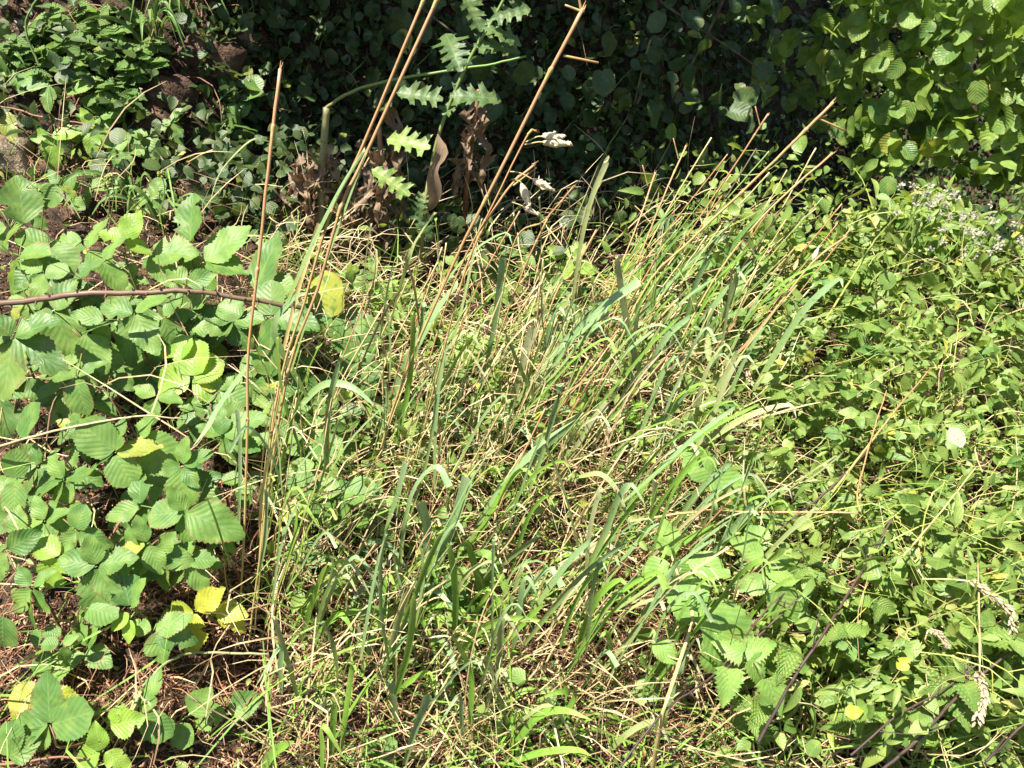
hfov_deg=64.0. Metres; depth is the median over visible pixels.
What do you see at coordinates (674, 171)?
reed grass
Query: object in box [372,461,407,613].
broad grass
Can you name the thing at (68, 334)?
bramble shoot
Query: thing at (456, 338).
reed grass
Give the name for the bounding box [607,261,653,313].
bramble shoot
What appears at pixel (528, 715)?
reed grass
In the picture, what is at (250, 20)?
bank foliage
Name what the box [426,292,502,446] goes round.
reed grass
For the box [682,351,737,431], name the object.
reed grass
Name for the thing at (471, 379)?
leafy herb
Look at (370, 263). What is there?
bramble shoot
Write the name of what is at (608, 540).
reed grass
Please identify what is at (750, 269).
reed grass
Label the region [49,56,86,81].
balm plant
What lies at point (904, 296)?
leafy herb
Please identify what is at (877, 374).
leafy herb
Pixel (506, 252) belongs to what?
bramble shoot
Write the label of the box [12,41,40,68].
balm plant
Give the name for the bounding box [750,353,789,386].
leafy herb
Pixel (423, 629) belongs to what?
reed grass
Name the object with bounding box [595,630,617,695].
reed grass
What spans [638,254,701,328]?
reed grass
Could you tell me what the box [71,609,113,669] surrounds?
bramble shoot
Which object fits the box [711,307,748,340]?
leafy herb
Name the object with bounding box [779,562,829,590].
leafy herb
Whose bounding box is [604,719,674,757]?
reed grass
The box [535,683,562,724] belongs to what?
leafy herb
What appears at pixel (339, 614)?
reed grass
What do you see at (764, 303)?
leafy herb
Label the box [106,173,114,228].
shoot
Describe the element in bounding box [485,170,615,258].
shaded bramble
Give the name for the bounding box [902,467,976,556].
dry straw plant
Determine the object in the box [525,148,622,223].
shaded bramble
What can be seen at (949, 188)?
white flowering herb
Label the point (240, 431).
reed grass
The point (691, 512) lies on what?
dry straw plant
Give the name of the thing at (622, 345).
reed grass
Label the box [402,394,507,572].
reed grass
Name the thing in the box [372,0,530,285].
wild lettuce
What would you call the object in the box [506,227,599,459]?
reed grass
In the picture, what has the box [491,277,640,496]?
broad grass
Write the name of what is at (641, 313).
reed grass
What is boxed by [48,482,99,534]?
bramble shoot
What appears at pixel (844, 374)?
leafy herb
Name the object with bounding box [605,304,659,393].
reed grass
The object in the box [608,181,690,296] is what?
reed grass
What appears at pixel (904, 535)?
leafy herb
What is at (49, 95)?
bramble shoot
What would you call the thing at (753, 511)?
reed grass
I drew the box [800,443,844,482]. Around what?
leafy herb
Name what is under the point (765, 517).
leafy herb
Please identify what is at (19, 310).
bramble shoot
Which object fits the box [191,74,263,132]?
shaded bramble
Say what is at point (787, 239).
reed grass
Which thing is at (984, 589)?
seeding grass
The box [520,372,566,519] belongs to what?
reed grass
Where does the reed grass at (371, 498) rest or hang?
on the ground at (188, 124)
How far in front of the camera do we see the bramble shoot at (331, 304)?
1.82 m
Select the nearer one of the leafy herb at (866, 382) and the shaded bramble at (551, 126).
the leafy herb at (866, 382)
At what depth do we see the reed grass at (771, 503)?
1.43 m
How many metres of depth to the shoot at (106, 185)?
1.85 m
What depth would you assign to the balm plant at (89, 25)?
2.28 m
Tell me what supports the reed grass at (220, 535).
on the ground at (188, 124)
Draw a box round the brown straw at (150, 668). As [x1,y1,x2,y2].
[0,66,1023,767]
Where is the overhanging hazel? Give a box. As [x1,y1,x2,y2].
[352,0,785,191]
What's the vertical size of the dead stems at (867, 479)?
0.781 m
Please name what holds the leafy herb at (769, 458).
on the ground at (188, 124)
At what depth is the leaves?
1.72 m
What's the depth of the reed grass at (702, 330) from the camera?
1.62 m
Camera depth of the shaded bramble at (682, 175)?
2.86 m
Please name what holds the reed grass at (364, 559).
on the ground at (188, 124)
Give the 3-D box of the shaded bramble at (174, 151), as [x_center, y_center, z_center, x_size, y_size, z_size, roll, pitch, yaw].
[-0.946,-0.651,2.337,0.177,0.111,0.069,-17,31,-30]
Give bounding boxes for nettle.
[726,694,779,767]
[739,637,804,693]
[800,615,870,683]
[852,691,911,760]
[911,649,998,737]
[968,627,1023,694]
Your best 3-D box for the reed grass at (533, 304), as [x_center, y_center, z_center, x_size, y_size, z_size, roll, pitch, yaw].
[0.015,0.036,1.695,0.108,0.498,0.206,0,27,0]
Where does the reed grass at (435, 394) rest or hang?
on the ground at (188, 124)
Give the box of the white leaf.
[947,427,965,446]
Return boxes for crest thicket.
[792,176,1023,311]
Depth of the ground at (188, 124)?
2.17 m
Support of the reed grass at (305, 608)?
on the ground at (188, 124)
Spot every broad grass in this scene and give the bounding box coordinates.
[258,729,293,767]
[297,380,378,457]
[308,398,316,430]
[311,553,333,665]
[337,606,395,638]
[362,371,388,475]
[367,280,457,477]
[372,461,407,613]
[375,617,408,721]
[402,694,431,767]
[407,501,431,604]
[425,476,471,583]
[431,637,456,705]
[443,380,462,454]
[443,615,549,700]
[448,631,476,754]
[452,257,506,477]
[454,453,530,568]
[466,549,514,622]
[475,419,575,546]
[487,327,536,486]
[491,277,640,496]
[501,411,586,529]
[502,746,590,767]
[506,706,590,766]
[510,309,608,460]
[537,401,607,534]
[538,688,576,745]
[579,471,629,553]
[615,302,640,468]
[619,374,697,489]
[640,480,656,574]
[853,538,870,588]
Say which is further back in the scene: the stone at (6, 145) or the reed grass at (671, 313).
the stone at (6, 145)
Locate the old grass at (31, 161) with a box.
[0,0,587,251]
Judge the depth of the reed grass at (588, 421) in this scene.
1.56 m
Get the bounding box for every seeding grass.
[723,345,753,386]
[921,578,1016,634]
[924,628,950,648]
[971,563,990,727]
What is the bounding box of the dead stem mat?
[0,172,1004,767]
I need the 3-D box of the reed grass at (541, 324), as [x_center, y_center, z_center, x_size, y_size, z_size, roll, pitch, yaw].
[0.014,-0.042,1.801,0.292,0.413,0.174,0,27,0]
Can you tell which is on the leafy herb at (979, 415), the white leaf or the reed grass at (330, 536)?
the white leaf
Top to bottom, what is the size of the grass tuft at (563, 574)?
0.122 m
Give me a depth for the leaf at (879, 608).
1.33 m
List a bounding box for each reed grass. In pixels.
[193,62,282,604]
[206,497,231,596]
[228,425,305,609]
[234,403,274,561]
[248,0,439,645]
[253,0,425,637]
[254,489,267,633]
[254,647,283,694]
[256,391,287,549]
[258,390,280,561]
[260,382,317,533]
[261,392,302,569]
[262,359,322,588]
[263,489,314,634]
[263,499,298,633]
[266,494,320,635]
[267,482,331,568]
[268,344,321,502]
[268,390,296,522]
[271,522,337,634]
[272,518,318,644]
[272,616,298,701]
[274,486,307,602]
[276,336,307,558]
[287,397,358,574]
[289,589,323,636]
[295,397,380,574]
[295,508,336,627]
[298,655,308,710]
[299,563,341,653]
[300,558,347,609]
[300,572,358,610]
[310,562,376,651]
[311,611,357,646]
[317,621,348,695]
[319,723,346,767]
[323,516,387,641]
[324,355,342,477]
[326,555,386,601]
[328,702,337,755]
[330,298,364,433]
[331,288,402,410]
[335,446,386,554]
[335,674,376,738]
[336,449,397,569]
[337,584,379,737]
[340,664,356,758]
[342,534,386,708]
[357,623,363,678]
[361,223,371,336]
[364,597,448,675]
[366,263,437,430]
[369,635,406,694]
[371,212,436,361]
[372,0,598,479]
[372,340,430,470]
[374,532,442,715]
[377,573,396,646]
[378,530,412,681]
[381,307,474,485]
[381,670,432,709]
[385,411,431,523]
[385,680,397,723]
[386,302,426,456]
[386,560,437,601]
[387,255,431,481]
[387,466,501,624]
[388,552,406,592]
[389,518,439,638]
[389,557,457,723]
[391,129,572,489]
[393,592,415,729]
[394,538,453,681]
[395,564,418,667]
[396,393,452,568]
[399,335,472,544]
[401,162,536,518]
[401,624,481,741]
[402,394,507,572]
[403,450,491,612]
[409,232,512,347]
[414,217,446,396]
[415,344,464,494]
[417,327,450,499]
[419,572,528,708]
[424,613,440,654]
[425,329,483,457]
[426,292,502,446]
[427,522,464,583]
[429,426,465,519]
[430,211,519,421]
[430,413,448,529]
[431,695,464,749]
[434,434,491,527]
[438,274,537,442]
[446,407,502,511]
[446,542,506,646]
[446,560,499,632]
[447,218,482,361]
[448,347,528,452]
[456,569,554,722]
[457,540,488,611]
[460,468,540,560]
[462,579,496,642]
[466,262,584,424]
[467,533,540,592]
[467,658,513,716]
[468,625,473,666]
[473,280,580,409]
[473,337,616,478]
[474,538,530,712]
[475,217,561,440]
[475,408,545,594]
[476,451,539,551]
[476,601,544,680]
[477,655,507,724]
[478,412,583,550]
[480,667,513,734]
[483,343,564,493]
[487,543,559,649]
[488,430,543,569]
[488,495,554,597]
[489,185,575,380]
[490,242,586,377]
[495,614,526,684]
[496,271,545,481]
[499,298,633,431]
[503,540,627,683]
[504,323,606,506]
[504,564,533,630]
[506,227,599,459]
[506,703,577,745]
[509,552,564,614]
[510,575,538,667]
[511,539,590,679]
[517,197,551,413]
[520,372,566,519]
[521,289,576,445]
[521,576,586,688]
[527,355,592,479]
[531,248,574,388]
[532,561,608,701]
[535,501,635,638]
[536,373,649,530]
[536,542,620,590]
[541,267,671,483]
[541,315,680,532]
[543,440,593,592]
[544,686,560,741]
[547,322,614,468]
[548,482,645,631]
[549,445,632,565]
[551,560,618,615]
[554,563,656,685]
[556,353,612,479]
[557,165,655,466]
[557,324,686,414]
[557,518,664,588]
[559,364,600,464]
[560,155,608,383]
[560,222,590,350]
[562,525,632,666]
[566,569,668,674]
[569,339,677,489]
[569,561,606,681]
[570,351,661,537]
[573,138,686,462]
[576,649,619,696]
[581,429,719,544]
[581,591,668,708]
[582,446,709,609]
[584,406,735,563]
[584,539,715,646]
[585,251,659,392]
[585,487,616,627]
[588,244,664,394]
[588,298,678,406]
[590,356,671,486]
[590,559,680,697]
[591,526,621,645]
[591,578,671,677]
[592,294,640,360]
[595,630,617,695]
[597,99,845,397]
[597,256,674,382]
[600,204,680,298]
[601,190,677,298]
[601,191,708,346]
[601,523,658,587]
[602,106,769,396]
[603,265,732,465]
[604,597,665,649]
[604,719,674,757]
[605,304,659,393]
[606,241,661,297]
[607,346,664,402]
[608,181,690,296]
[610,154,727,315]
[613,230,678,309]
[614,137,711,315]
[614,258,647,292]
[614,384,708,521]
[614,490,714,605]
[615,256,698,396]
[615,432,676,523]
[616,152,834,471]
[616,272,679,344]
[616,546,728,658]
[618,417,715,521]
[623,433,710,576]
[623,455,728,541]
[625,278,715,388]
[626,355,680,469]
[628,292,675,361]
[630,499,764,616]
[630,519,731,646]
[633,473,758,586]
[634,486,698,601]
[635,216,682,262]
[635,456,718,587]
[637,570,710,625]
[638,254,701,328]
[638,280,677,346]
[641,576,717,691]
[642,235,706,342]
[642,461,747,570]
[642,582,726,700]
[645,261,736,364]
[645,330,752,392]
[645,367,709,496]
[650,403,795,478]
[651,601,696,680]
[655,252,701,304]
[655,651,702,684]
[656,401,746,521]
[657,275,766,392]
[659,225,720,322]
[659,470,725,556]
[659,545,687,631]
[660,308,716,436]
[661,183,730,297]
[663,149,756,311]
[663,216,735,320]
[663,268,713,335]
[664,491,741,636]
[665,638,700,716]
[668,310,730,387]
[668,559,774,683]
[669,282,771,390]
[670,421,705,481]
[671,254,786,377]
[672,151,768,265]
[672,248,752,321]
[673,230,741,338]
[674,340,726,395]
[674,456,728,620]
[675,253,742,364]
[675,353,736,446]
[678,297,727,348]
[679,213,779,375]
[679,473,772,557]
[680,202,725,265]
[680,325,770,493]
[681,265,757,383]
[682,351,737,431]
[687,172,769,261]
[687,245,821,399]
[692,196,827,336]
[692,272,819,398]
[693,261,831,401]
[695,285,733,371]
[695,355,762,446]
[696,197,822,351]
[696,487,791,576]
[700,190,802,285]
[700,453,757,578]
[702,219,786,370]
[702,264,778,421]
[703,234,848,426]
[703,247,748,299]
[705,561,781,714]
[709,170,786,323]
[709,498,791,548]
[711,402,777,588]
[712,270,761,352]
[715,247,795,346]
[718,212,768,294]
[719,277,842,453]
[723,506,819,598]
[726,507,755,603]
[728,468,796,528]
[730,513,776,602]
[734,148,816,308]
[740,203,841,340]
[743,197,783,248]
[748,577,809,636]
[749,201,815,277]
[754,254,793,308]
[754,452,843,505]
[756,223,837,329]
[757,218,805,274]
[757,315,795,359]
[758,230,848,352]
[765,208,816,253]
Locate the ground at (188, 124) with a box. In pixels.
[0,0,1023,767]
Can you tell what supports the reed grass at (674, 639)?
on the ground at (188, 124)
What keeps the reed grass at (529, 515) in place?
on the ground at (188, 124)
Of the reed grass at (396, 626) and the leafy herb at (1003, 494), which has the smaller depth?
the reed grass at (396, 626)
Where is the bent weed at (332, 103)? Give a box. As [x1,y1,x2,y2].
[325,55,525,107]
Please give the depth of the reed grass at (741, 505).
1.48 m
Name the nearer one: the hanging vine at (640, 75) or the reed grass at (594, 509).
the reed grass at (594, 509)
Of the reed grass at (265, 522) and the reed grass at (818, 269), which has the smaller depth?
the reed grass at (265, 522)
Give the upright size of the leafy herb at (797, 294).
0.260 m
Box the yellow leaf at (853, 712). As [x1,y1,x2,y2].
[844,704,862,719]
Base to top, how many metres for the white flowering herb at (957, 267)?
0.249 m
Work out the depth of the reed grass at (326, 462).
1.33 m
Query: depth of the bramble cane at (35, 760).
1.21 m
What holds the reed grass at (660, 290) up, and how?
on the ground at (188, 124)
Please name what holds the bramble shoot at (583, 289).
on the ground at (188, 124)
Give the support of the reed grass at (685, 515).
on the ground at (188, 124)
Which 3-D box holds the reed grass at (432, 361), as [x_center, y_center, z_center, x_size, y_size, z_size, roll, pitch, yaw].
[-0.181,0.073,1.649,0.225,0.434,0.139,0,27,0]
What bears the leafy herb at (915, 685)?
on the ground at (188, 124)
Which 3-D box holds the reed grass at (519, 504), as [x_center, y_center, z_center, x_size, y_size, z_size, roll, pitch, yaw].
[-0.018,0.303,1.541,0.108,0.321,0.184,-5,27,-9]
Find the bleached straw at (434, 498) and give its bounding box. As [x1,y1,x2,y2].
[0,66,1023,767]
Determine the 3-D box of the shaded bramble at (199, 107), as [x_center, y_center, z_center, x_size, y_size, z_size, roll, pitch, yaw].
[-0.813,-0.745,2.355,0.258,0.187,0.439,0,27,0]
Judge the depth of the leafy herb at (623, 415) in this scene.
1.82 m
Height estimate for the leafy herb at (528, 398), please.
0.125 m
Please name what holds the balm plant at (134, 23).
on the ground at (188, 124)
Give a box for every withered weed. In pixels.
[267,155,317,261]
[289,107,366,269]
[326,186,379,271]
[340,106,416,278]
[422,89,496,256]
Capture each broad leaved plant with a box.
[642,519,752,767]
[681,447,753,544]
[711,635,787,721]
[730,524,807,625]
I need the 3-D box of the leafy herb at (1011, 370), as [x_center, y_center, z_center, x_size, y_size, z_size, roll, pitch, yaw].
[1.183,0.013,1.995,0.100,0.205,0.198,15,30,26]
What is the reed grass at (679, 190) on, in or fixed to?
on the ground at (188, 124)
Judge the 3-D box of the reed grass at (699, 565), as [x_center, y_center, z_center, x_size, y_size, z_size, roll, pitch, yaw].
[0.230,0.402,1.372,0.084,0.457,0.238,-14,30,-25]
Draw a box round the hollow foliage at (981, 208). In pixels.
[717,0,1023,350]
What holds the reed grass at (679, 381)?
on the ground at (188, 124)
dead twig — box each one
[618,580,800,767]
[727,595,810,667]
[757,512,896,743]
[765,447,871,536]
[850,662,978,755]
[882,650,1013,767]
[984,722,1023,762]
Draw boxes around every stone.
[0,122,35,177]
[12,18,30,30]
[34,156,65,172]
[134,111,167,127]
[145,73,199,113]
[175,31,247,81]
[176,165,199,187]
[235,24,257,53]
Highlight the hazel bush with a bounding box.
[743,0,1023,191]
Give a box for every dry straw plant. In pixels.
[0,415,185,446]
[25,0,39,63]
[132,651,268,710]
[260,703,371,732]
[398,707,477,767]
[548,639,592,742]
[578,531,654,719]
[630,510,854,522]
[824,220,892,320]
[830,369,929,493]
[856,390,886,512]
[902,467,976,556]
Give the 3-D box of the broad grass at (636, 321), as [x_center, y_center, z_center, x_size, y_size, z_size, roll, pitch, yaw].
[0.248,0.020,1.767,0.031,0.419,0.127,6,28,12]
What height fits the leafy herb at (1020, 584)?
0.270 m
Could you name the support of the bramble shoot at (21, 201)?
on the ground at (188, 124)
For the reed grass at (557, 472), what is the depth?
1.41 m
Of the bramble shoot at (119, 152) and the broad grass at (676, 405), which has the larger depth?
the bramble shoot at (119, 152)
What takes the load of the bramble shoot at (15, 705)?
on the ground at (188, 124)
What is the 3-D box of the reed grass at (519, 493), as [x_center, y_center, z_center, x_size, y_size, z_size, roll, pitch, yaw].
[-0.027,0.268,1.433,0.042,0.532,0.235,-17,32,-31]
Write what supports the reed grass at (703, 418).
on the ground at (188, 124)
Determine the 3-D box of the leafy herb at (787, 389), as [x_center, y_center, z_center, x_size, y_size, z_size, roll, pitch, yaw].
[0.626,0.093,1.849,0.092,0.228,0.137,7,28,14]
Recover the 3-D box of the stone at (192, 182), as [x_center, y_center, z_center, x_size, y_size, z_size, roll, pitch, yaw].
[-0.932,-0.572,2.364,0.075,0.119,0.076,0,27,0]
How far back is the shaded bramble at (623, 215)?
2.54 m
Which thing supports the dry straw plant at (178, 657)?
on the ground at (188, 124)
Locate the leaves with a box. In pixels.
[248,162,748,760]
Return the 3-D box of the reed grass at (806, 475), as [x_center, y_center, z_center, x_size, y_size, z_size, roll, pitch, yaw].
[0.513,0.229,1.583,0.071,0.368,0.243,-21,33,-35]
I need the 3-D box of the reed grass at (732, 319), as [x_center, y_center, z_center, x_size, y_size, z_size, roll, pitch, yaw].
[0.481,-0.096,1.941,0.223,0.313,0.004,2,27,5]
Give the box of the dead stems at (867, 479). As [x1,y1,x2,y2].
[609,103,1023,767]
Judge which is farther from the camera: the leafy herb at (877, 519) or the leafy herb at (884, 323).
the leafy herb at (884, 323)
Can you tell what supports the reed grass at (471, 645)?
on the ground at (188, 124)
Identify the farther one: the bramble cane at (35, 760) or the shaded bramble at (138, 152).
the shaded bramble at (138, 152)
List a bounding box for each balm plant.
[0,33,31,67]
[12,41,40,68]
[14,68,52,94]
[19,22,52,47]
[23,45,56,72]
[31,13,70,34]
[34,2,67,24]
[46,33,79,55]
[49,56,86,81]
[66,30,98,55]
[67,0,96,23]
[68,46,92,72]
[73,70,105,96]
[76,19,110,39]
[79,90,125,120]
[85,4,128,27]
[90,46,119,75]
[93,77,127,99]
[95,23,141,54]
[108,88,151,118]
[109,41,138,60]
[113,59,150,89]
[117,7,148,34]
[124,44,154,80]
[135,54,169,83]
[141,35,173,57]
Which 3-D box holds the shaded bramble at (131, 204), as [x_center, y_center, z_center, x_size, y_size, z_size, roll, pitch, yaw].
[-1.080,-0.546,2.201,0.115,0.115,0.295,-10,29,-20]
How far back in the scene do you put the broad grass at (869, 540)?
1.57 m
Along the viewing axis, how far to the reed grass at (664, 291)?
1.95 m
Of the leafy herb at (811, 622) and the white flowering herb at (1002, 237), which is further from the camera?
the white flowering herb at (1002, 237)
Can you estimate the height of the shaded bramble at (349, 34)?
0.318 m
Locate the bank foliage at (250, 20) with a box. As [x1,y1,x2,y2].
[0,0,1023,320]
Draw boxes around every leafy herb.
[285,581,320,614]
[295,386,321,405]
[305,372,332,392]
[306,346,331,373]
[311,690,344,720]
[320,573,346,599]
[336,431,359,441]
[342,462,373,477]
[351,515,387,550]
[377,536,410,560]
[385,311,411,329]
[411,680,457,708]
[414,310,441,344]
[424,325,451,361]
[430,608,460,639]
[432,525,465,545]
[444,374,460,393]
[448,360,475,383]
[458,650,484,682]
[460,462,493,496]
[467,369,500,397]
[468,565,498,585]
[473,336,499,366]
[491,283,524,315]
[491,392,516,409]
[519,394,548,408]
[522,299,555,323]
[522,448,546,471]
[532,573,559,608]
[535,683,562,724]
[565,605,601,626]
[579,527,618,548]
[579,609,613,626]
[587,327,607,344]
[599,372,633,393]
[605,427,636,460]
[605,578,636,616]
[611,408,641,430]
[625,620,655,663]
[628,676,660,719]
[629,408,652,430]
[632,255,654,273]
[647,337,677,359]
[681,254,715,286]
[699,292,734,322]
[702,397,734,441]
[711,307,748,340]
[720,488,766,535]
[725,346,759,402]
[729,427,765,465]
[733,557,770,585]
[736,507,782,551]
[737,283,759,329]
[739,446,775,479]
[742,334,781,367]
[745,293,783,346]
[745,477,767,510]
[750,279,781,328]
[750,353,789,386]
[751,608,809,635]
[753,364,787,411]
[758,379,819,446]
[759,310,785,350]
[761,447,796,493]
[763,659,808,679]
[764,513,814,553]
[765,290,802,335]
[772,212,804,272]
[776,350,814,413]
[779,201,815,249]
[779,387,818,420]
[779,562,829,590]
[784,543,810,558]
[786,317,817,372]
[788,380,829,416]
[790,265,829,306]
[790,600,817,646]
[792,476,838,534]
[795,615,824,649]
[795,616,844,661]
[796,403,841,447]
[796,566,827,607]
[798,231,833,266]
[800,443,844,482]
[802,310,854,345]
[803,374,846,427]
[804,274,836,321]
[811,580,859,620]
[813,670,872,718]
[814,365,851,399]
[814,419,851,457]
[814,677,867,720]
[818,263,867,305]
[818,494,862,539]
[820,698,882,758]
[822,322,885,385]
[832,295,873,352]
[832,635,865,662]
[835,300,872,356]
[835,483,881,546]
[836,376,878,420]
[838,317,892,354]
[838,407,879,469]
[839,367,863,407]
[841,519,891,579]
[843,632,910,677]
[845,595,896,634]
[850,343,889,371]
[851,261,882,295]
[852,255,878,295]
[856,413,895,470]
[857,366,889,415]
[864,569,908,611]
[864,703,894,747]
[865,656,931,690]
[865,670,912,706]
[866,489,909,529]
[866,641,909,680]
[868,639,913,689]
[871,672,917,717]
[872,549,916,571]
[874,288,911,323]
[882,397,923,444]
[882,637,929,673]
[882,669,923,710]
[883,323,919,359]
[884,488,936,547]
[886,417,935,464]
[889,557,920,598]
[889,672,925,722]
[892,508,931,542]
[893,709,938,753]
[897,233,929,265]
[897,398,930,444]
[903,336,951,376]
[912,315,956,372]
[915,682,949,717]
[916,514,960,543]
[919,568,962,593]
[924,292,960,329]
[936,490,969,526]
[945,402,991,434]
[945,656,973,683]
[952,295,1002,357]
[955,546,982,602]
[965,345,1001,368]
[967,521,1011,561]
[971,634,1005,673]
[972,366,1023,399]
[980,479,1023,511]
[980,571,1023,612]
[981,510,1023,564]
[985,377,1022,425]
[990,319,1023,367]
[991,633,1023,692]
[995,450,1023,484]
[995,483,1023,505]
[996,711,1023,751]
[1005,507,1023,541]
[1006,471,1023,496]
[1008,342,1023,393]
[1010,427,1023,449]
[1010,493,1023,541]
[1010,553,1023,600]
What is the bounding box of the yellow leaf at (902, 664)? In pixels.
[896,657,910,670]
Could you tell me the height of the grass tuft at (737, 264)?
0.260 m
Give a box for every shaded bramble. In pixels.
[41,144,103,177]
[87,156,135,211]
[119,134,161,177]
[122,116,149,140]
[134,102,275,203]
[157,137,194,170]
[161,135,296,241]
[163,136,192,192]
[181,86,283,153]
[188,0,302,67]
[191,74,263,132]
[216,114,346,190]
[223,26,337,107]
[232,19,353,71]
[236,78,286,118]
[268,1,392,104]
[279,54,415,124]
[279,111,358,195]
[363,0,440,86]
[374,29,465,110]
[396,168,534,267]
[453,15,528,72]
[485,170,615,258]
[491,71,593,165]
[495,30,659,98]
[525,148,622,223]
[534,107,646,177]
[583,137,667,225]
[604,54,655,134]
[650,11,712,66]
[666,75,793,164]
[676,117,740,189]
[702,21,761,78]
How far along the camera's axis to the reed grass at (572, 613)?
1.27 m
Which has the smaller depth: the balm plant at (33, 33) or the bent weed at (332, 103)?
the bent weed at (332, 103)
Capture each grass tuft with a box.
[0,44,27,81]
[48,163,161,215]
[75,0,186,53]
[89,185,212,233]
[129,0,233,29]
[273,529,413,610]
[343,558,465,627]
[359,404,487,472]
[364,599,487,670]
[417,636,518,714]
[437,405,604,475]
[450,687,580,767]
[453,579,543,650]
[515,550,624,624]
[535,298,657,365]
[554,713,608,766]
[584,396,734,478]
[642,245,806,342]
[650,213,756,313]
[702,254,802,331]
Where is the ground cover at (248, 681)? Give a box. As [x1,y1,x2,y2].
[0,169,1023,767]
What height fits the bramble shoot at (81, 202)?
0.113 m
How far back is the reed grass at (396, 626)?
1.25 m
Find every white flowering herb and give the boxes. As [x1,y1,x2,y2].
[869,182,941,319]
[876,193,949,318]
[890,175,960,312]
[898,210,966,311]
[902,226,992,313]
[925,210,975,306]
[927,212,1023,340]
[929,251,981,302]
[938,240,1004,341]
[948,197,1023,315]
[948,226,1018,324]
[969,227,1023,314]
[971,220,1023,311]
[973,270,1023,316]
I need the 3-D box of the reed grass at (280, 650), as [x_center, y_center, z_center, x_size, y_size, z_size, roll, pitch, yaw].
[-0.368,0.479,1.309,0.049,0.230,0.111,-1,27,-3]
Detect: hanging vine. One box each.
[586,38,650,192]
[592,39,651,185]
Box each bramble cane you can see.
[0,106,108,129]
[0,284,303,309]
[0,756,89,765]
[107,522,120,543]
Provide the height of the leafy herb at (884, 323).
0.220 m
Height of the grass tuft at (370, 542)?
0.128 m
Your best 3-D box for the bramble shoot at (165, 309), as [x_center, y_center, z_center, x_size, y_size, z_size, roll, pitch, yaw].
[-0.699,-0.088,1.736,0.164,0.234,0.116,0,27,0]
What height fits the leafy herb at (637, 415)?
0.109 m
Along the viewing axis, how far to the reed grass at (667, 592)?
1.30 m
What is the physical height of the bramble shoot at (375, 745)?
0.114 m
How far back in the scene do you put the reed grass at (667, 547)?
1.36 m
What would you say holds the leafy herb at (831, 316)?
on the ground at (188, 124)
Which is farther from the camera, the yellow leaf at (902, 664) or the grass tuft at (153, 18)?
the grass tuft at (153, 18)
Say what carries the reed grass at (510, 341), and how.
on the ground at (188, 124)
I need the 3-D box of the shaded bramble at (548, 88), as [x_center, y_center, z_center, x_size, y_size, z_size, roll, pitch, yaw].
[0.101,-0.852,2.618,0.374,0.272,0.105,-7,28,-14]
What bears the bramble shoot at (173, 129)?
on the ground at (188, 124)
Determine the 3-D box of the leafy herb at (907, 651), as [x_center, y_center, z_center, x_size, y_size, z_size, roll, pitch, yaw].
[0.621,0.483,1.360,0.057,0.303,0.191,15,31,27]
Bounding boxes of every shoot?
[0,51,32,95]
[0,69,112,170]
[0,175,81,309]
[0,182,48,252]
[0,312,68,441]
[0,365,47,443]
[0,379,102,512]
[0,475,58,537]
[0,495,109,553]
[0,528,64,646]
[0,669,94,765]
[3,442,103,494]
[8,277,69,321]
[8,681,77,719]
[10,245,92,310]
[28,278,130,415]
[29,596,91,667]
[30,263,103,314]
[31,533,138,627]
[31,649,84,680]
[32,169,104,249]
[35,188,43,230]
[35,389,115,463]
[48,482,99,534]
[50,209,198,296]
[54,349,136,437]
[60,174,111,210]
[70,293,177,411]
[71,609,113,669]
[72,412,178,532]
[75,104,124,143]
[77,669,175,767]
[84,564,197,663]
[97,80,139,122]
[97,341,163,391]
[101,181,109,228]
[105,241,193,318]
[105,469,244,588]
[106,128,146,167]
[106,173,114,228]
[106,489,148,553]
[107,312,173,399]
[112,524,216,598]
[122,474,168,522]
[131,107,185,159]
[132,177,168,217]
[133,334,224,434]
[141,289,223,384]
[156,406,266,560]
[157,170,165,224]
[163,586,248,655]
[165,192,251,290]
[171,291,266,365]
[171,687,263,749]
[177,378,222,431]
[181,375,257,444]
[190,334,258,396]
[191,541,245,593]
[194,462,263,509]
[215,232,320,376]
[220,101,255,139]
[232,427,323,511]
[249,385,314,455]
[250,335,316,397]
[273,472,323,525]
[282,434,378,533]
[282,538,331,581]
[289,414,359,473]
[305,270,383,396]
[309,381,381,457]
[313,660,363,695]
[339,248,394,316]
[344,734,397,767]
[348,483,387,529]
[367,278,403,315]
[384,284,426,338]
[388,227,428,273]
[407,514,445,547]
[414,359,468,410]
[423,572,474,612]
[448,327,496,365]
[471,250,511,289]
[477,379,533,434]
[494,236,545,284]
[524,258,567,315]
[541,280,588,327]
[547,243,594,283]
[564,396,605,446]
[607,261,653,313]
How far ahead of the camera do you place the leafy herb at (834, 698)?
1.33 m
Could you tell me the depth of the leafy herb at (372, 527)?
1.58 m
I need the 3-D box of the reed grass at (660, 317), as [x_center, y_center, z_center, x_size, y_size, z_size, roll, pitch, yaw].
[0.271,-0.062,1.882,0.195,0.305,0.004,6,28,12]
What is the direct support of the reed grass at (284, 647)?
on the ground at (188, 124)

